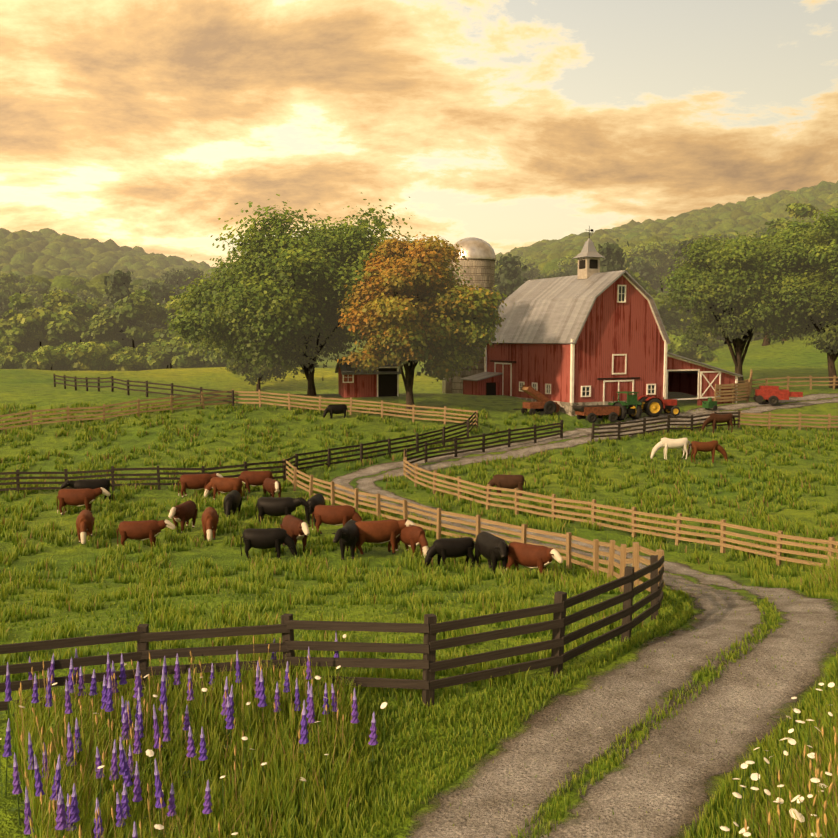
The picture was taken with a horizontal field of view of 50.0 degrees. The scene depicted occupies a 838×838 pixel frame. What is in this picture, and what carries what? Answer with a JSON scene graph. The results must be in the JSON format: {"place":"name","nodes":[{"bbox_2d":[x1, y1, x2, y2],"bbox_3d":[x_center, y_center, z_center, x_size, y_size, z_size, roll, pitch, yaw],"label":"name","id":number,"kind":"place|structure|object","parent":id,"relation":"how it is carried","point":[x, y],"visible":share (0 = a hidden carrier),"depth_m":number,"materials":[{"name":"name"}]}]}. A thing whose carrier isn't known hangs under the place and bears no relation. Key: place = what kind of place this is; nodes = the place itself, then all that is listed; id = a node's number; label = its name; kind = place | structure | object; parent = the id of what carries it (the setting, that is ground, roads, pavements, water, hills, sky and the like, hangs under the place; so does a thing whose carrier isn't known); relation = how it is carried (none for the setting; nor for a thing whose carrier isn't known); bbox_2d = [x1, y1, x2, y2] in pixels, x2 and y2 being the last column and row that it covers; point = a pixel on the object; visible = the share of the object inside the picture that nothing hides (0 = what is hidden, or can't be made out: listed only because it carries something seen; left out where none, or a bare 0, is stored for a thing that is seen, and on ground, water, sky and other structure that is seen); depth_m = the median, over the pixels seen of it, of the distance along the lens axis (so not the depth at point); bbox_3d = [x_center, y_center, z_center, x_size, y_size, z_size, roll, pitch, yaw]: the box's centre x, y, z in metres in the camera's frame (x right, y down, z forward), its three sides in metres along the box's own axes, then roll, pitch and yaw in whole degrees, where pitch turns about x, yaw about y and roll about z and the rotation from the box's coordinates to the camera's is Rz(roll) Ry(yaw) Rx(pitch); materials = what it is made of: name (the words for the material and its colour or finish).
{"place":"outdoors","nodes":[
{"label":"outdoors","id":0,"kind":"place"},
{"bbox_2d":[0,287,837,837],"bbox_3d":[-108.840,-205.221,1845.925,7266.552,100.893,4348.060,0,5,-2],"label":"ground","id":1,"kind":"structure","parent":0,"point":[772,361],"depth_m":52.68,"materials":[{"name":"green plant"}]},
{"bbox_2d":[57,487,110,514],"bbox_3d":[-16.869,4.123,45.139,2.599,1.345,0.819,-1,5,-6],"label":"cow","id":2,"kind":"object","parent":1,"relation":"on","point":[86,497],"visible":0.85,"depth_m":44.83},
{"bbox_2d":[76,509,94,543],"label":"cow","id":3,"kind":"object","parent":1,"relation":"on","point":[85,519],"visible":0.88,"depth_m":38.36},
{"bbox_2d":[60,478,112,502],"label":"cow","id":4,"kind":"object","parent":1,"relation":"on","point":[104,483],"visible":0.54,"depth_m":48.19},
{"bbox_2d":[0,459,285,492],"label":"fence","id":5,"kind":"object","parent":1,"relation":"on","point":[112,479],"visible":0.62,"depth_m":52.08,"materials":[{"name":"brown wood"}]},
{"bbox_2d":[53,374,233,407],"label":"fence","id":6,"kind":"object","parent":1,"relation":"on","point":[112,381],"visible":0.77,"depth_m":79.97,"materials":[{"name":"brown wood"}]},
{"bbox_2d":[117,520,175,548],"bbox_3d":[-11.531,4.886,38.005,2.427,1.259,0.728,-1,5,-7],"label":"cow","id":7,"kind":"object","parent":1,"relation":"on","point":[143,530],"visible":0.92,"depth_m":37.73},
{"bbox_2d":[167,500,197,532],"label":"cow","id":8,"kind":"object","parent":1,"relation":"on","point":[184,513],"visible":0.81,"depth_m":40.92},
{"bbox_2d":[178,473,222,496],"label":"cow","id":9,"kind":"object","parent":1,"relation":"on","point":[195,481],"visible":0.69,"depth_m":50.77},
{"bbox_2d":[201,507,218,540],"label":"cow","id":10,"kind":"object","parent":1,"relation":"on","point":[210,518],"visible":0.94,"depth_m":39.11},
{"bbox_2d":[204,477,243,499],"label":"cow","id":11,"kind":"object","parent":1,"relation":"on","point":[221,484],"visible":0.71,"depth_m":50.12},
{"bbox_2d":[223,490,241,516],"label":"cow","id":12,"kind":"object","parent":1,"relation":"on","point":[233,500],"visible":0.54,"depth_m":44.58},
{"bbox_2d":[0,389,477,429],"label":"fence","id":13,"kind":"object","parent":1,"relation":"on","point":[202,397],"visible":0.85,"depth_m":72.34,"materials":[{"name":"brown wood"}]},
{"bbox_2d":[238,471,273,492],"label":"cow","id":14,"kind":"object","parent":1,"relation":"on","point":[253,478],"visible":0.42,"depth_m":52.21},
{"bbox_2d":[213,348,299,390],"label":"tree","id":15,"kind":"object","parent":1,"relation":"on","point":[277,370],"depth_m":105.69,"materials":[{"name":"green plant"}]},
{"bbox_2d":[240,528,296,558],"bbox_3d":[-6.059,5.021,36.233,2.268,1.279,0.744,0,5,-2],"label":"cow","id":16,"kind":"object","parent":1,"relation":"on","point":[275,538],"visible":0.92,"depth_m":35.97},
{"bbox_2d":[262,478,280,496],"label":"cow","id":17,"kind":"object","parent":1,"relation":"on","point":[272,487],"visible":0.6,"depth_m":50.46},
{"bbox_2d":[256,497,308,521],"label":"cow","id":18,"kind":"object","parent":1,"relation":"on","point":[276,506],"visible":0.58,"depth_m":43.35},
{"bbox_2d":[280,515,311,551],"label":"cow","id":19,"kind":"object","parent":1,"relation":"on","point":[295,528],"visible":0.83,"depth_m":36.90},
{"bbox_2d":[304,493,324,525],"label":"cow","id":20,"kind":"object","parent":1,"relation":"on","point":[315,500],"visible":0.58,"depth_m":43.53},
{"bbox_2d":[163,194,477,395],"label":"oak","id":21,"kind":"object","parent":1,"relation":"on","point":[256,281],"depth_m":75.09,"materials":[{"name":"green plant"}]},
{"bbox_2d":[0,555,663,710],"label":"fence","id":22,"kind":"object","parent":1,"relation":"on","point":[428,684],"visible":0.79,"depth_m":14.67,"materials":[{"name":"brown wood"}]},
{"bbox_2d":[323,404,347,418],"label":"cow","id":23,"kind":"object","parent":1,"relation":"on","point":[332,409],"visible":0.96,"depth_m":71.81},
{"bbox_2d":[312,505,361,533],"bbox_3d":[-3.749,4.683,41.709,2.497,1.408,0.819,1,5,8],"label":"cow","id":24,"kind":"object","parent":1,"relation":"on","point":[336,515],"visible":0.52,"depth_m":41.43},
{"bbox_2d":[332,520,358,559],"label":"cow","id":25,"kind":"object","parent":1,"relation":"on","point":[347,535],"visible":0.92,"depth_m":35.86},
{"bbox_2d":[335,358,400,397],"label":"outbuilding","id":26,"kind":"structure","parent":1,"relation":"on","point":[383,381],"depth_m":80.58,"materials":[{"name":"wood"}]},
{"bbox_2d":[283,412,477,481],"bbox_3d":[-2.028,1.671,63.572,1.646,3.490,20.428,5,7,43],"label":"fence","id":27,"kind":"object","parent":1,"relation":"on","point":[361,449],"visible":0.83,"depth_m":62.83,"materials":[{"name":"brown wood"}]},
{"bbox_2d":[355,519,415,554],"bbox_3d":[-1.404,4.862,37.092,2.807,1.451,0.883,-1,5,-7],"label":"cow","id":28,"kind":"object","parent":1,"relation":"on","point":[382,531],"visible":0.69,"depth_m":36.79},
{"bbox_2d":[395,525,429,557],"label":"cow","id":29,"kind":"object","parent":1,"relation":"on","point":[412,536],"visible":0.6,"depth_m":36.51},
{"bbox_2d":[0,181,837,298],"bbox_3d":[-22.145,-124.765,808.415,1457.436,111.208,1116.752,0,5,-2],"label":"forested hills","id":30,"kind":"structure","parent":1,"relation":"on","point":[50,257],"depth_m":527.58,"materials":[{"name":"green plant"}]},
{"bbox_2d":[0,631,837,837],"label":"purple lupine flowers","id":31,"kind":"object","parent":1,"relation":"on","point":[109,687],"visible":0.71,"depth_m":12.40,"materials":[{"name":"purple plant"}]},
{"bbox_2d":[0,203,837,370],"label":"tree line","id":32,"kind":"object","parent":1,"relation":"on","point":[58,323],"depth_m":152.91,"materials":[{"name":"green plant"}]},
{"bbox_2d":[0,634,837,837],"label":"white flowers","id":33,"kind":"object","parent":1,"relation":"on","point":[753,776],"visible":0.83,"depth_m":10.70,"materials":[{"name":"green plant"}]},
{"bbox_2d":[336,234,514,411],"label":"maple","id":34,"kind":"object","parent":1,"relation":"on","point":[403,326],"depth_m":71.16,"materials":[{"name":"orange plant"}]},
{"bbox_2d":[19,545,837,837],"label":"stems","id":35,"kind":"object","parent":1,"relation":"on","point":[337,716],"visible":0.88,"depth_m":11.74,"materials":[{"name":"plant"}]},
{"bbox_2d":[425,537,474,566],"bbox_3d":[1.193,5.109,34.312,2.074,1.170,0.680,-2,5,-17],"label":"cow","id":36,"kind":"object","parent":1,"relation":"on","point":[444,548],"visible":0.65,"depth_m":34.07},
{"bbox_2d":[442,237,495,393],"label":"silo","id":37,"kind":"object","parent":1,"relation":"on","point":[479,254],"visible":0.38,"depth_m":94.70,"materials":[{"name":"metal"}]},
{"bbox_2d":[283,459,664,605],"bbox_3d":[0.954,3.725,39.632,5.135,4.375,37.226,-2,6,-22],"label":"fence","id":38,"kind":"object","parent":1,"relation":"on","point":[635,560],"visible":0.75,"depth_m":37.64,"materials":[{"name":"brown wood"}]},
{"bbox_2d":[404,420,562,468],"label":"fence","id":39,"kind":"object","parent":1,"relation":"on","point":[483,443],"visible":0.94,"depth_m":65.53,"materials":[{"name":"brown wood"}]},
{"bbox_2d":[474,531,508,573],"bbox_3d":[2.820,5.076,33.454,0.884,1.453,2.812,-2,5,-17],"label":"cow","id":40,"kind":"object","parent":1,"relation":"on","point":[490,548],"visible":0.88,"depth_m":33.22},
{"bbox_2d":[486,474,525,496],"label":"cow","id":41,"kind":"object","parent":1,"relation":"on","point":[507,481],"visible":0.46,"depth_m":53.52},
{"bbox_2d":[506,542,562,574],"bbox_3d":[4.225,5.173,32.449,2.510,1.301,0.792,5,7,42],"label":"cow","id":42,"kind":"object","parent":1,"relation":"on","point":[539,557],"visible":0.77,"depth_m":32.30},
{"bbox_2d":[513,385,559,414],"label":"hay elevator","id":43,"kind":"object","parent":1,"relation":"on","point":[546,405],"visible":0.94,"depth_m":75.17,"materials":[{"name":"metal"}]},
{"bbox_2d":[573,405,619,422],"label":"wagon","id":44,"kind":"object","parent":1,"relation":"on","point":[590,412],"visible":0.88,"depth_m":73.90,"materials":[{"name":"orange wood"}]},
{"bbox_2d":[460,226,742,415],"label":"barn","id":45,"kind":"structure","parent":1,"relation":"on","point":[589,334],"depth_m":78.78,"materials":[{"name":"wood"}]},
{"bbox_2d":[403,449,837,567],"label":"fence","id":46,"kind":"object","parent":1,"relation":"on","point":[831,542],"visible":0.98,"depth_m":41.71,"materials":[{"name":"brown wood"}]},
{"bbox_2d":[608,391,641,420],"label":"green tractor","id":47,"kind":"object","parent":1,"relation":"on","point":[631,407],"visible":0.65,"depth_m":75.05,"materials":[{"name":"green metal"}]},
{"bbox_2d":[591,410,740,441],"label":"fence","id":48,"kind":"object","parent":1,"relation":"on","point":[644,424],"visible":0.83,"depth_m":71.34,"materials":[{"name":"brown wood"}]},
{"bbox_2d":[651,438,690,459],"bbox_3d":[18.181,2.160,64.880,3.013,1.660,0.651,-1,5,-7],"label":"horse","id":49,"kind":"object","parent":1,"relation":"on","point":[666,444],"visible":0.85,"depth_m":64.67},
{"bbox_2d":[575,393,837,439],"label":"dirt road","id":50,"kind":"structure","parent":1,"relation":"on","point":[761,407],"depth_m":80.97,"materials":[{"name":"beige soil"}]},
{"bbox_2d":[637,394,679,416],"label":"red tractor","id":51,"kind":"object","parent":50,"relation":"on","point":[653,406],"visible":0.94,"depth_m":76.47,"materials":[{"name":"red metal"}]},
{"bbox_2d":[701,398,716,410],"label":"mower","id":52,"kind":"object","parent":50,"relation":"on","point":[709,403],"visible":0.94,"depth_m":80.00,"materials":[{"name":"green metal"}]},
{"bbox_2d":[742,385,802,404],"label":"baler","id":53,"kind":"object","parent":50,"relation":"on","point":[772,395],"visible":1,"depth_m":83.58,"materials":[{"name":"red metal"}]},
{"bbox_2d":[687,440,727,463],"bbox_3d":[20.635,2.355,64.207,3.013,1.660,0.650,-1,5,-7],"label":"horse","id":54,"kind":"object","parent":1,"relation":"on","point":[709,446],"visible":0.9,"depth_m":63.98},
{"bbox_2d":[701,413,734,432],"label":"horse","id":55,"kind":"object","parent":1,"relation":"on","point":[714,418],"visible":0.85,"depth_m":73.08},
{"bbox_2d":[714,381,748,403],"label":"fence","id":56,"kind":"object","parent":1,"relation":"on","point":[732,387],"visible":0.9,"depth_m":83.76,"materials":[{"name":"brown wood"}]},
{"bbox_2d":[657,222,830,382],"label":"ash tree","id":57,"kind":"object","parent":1,"relation":"on","point":[733,265],"depth_m":93.36,"materials":[{"name":"green plant"}]},
{"bbox_2d":[746,369,752,401],"bbox_3d":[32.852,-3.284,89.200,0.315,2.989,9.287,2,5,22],"label":"fence post","id":58,"kind":"object","parent":1,"relation":"on","point":[750,382],"visible":0.79,"depth_m":87.42,"materials":[{"name":"brown wood"}]},
{"bbox_2d":[734,204,837,388],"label":"ash tree","id":59,"kind":"object","parent":1,"relation":"on","point":[815,297],"depth_m":90.44,"materials":[{"name":"green plant"}]},
{"bbox_2d":[738,411,837,429],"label":"fence","id":60,"kind":"object","parent":1,"relation":"on","point":[799,421],"visible":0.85,"depth_m":75.60,"materials":[{"name":"brown wood"}]},
{"bbox_2d":[738,376,837,391],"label":"fence","id":61,"kind":"object","parent":1,"relation":"on","point":[766,383],"visible":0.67,"depth_m":91.84,"materials":[{"name":"brown wood"}]},
{"bbox_2d":[0,0,837,266],"label":"sky","id":62,"kind":"structure","parent":0,"point":[507,125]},
{"bbox_2d":[329,411,837,837],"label":"track","id":63,"kind":"structure","parent":0,"point":[675,786],"depth_m":13.57,"materials":[{"name":"grey gravel"}]}
]}

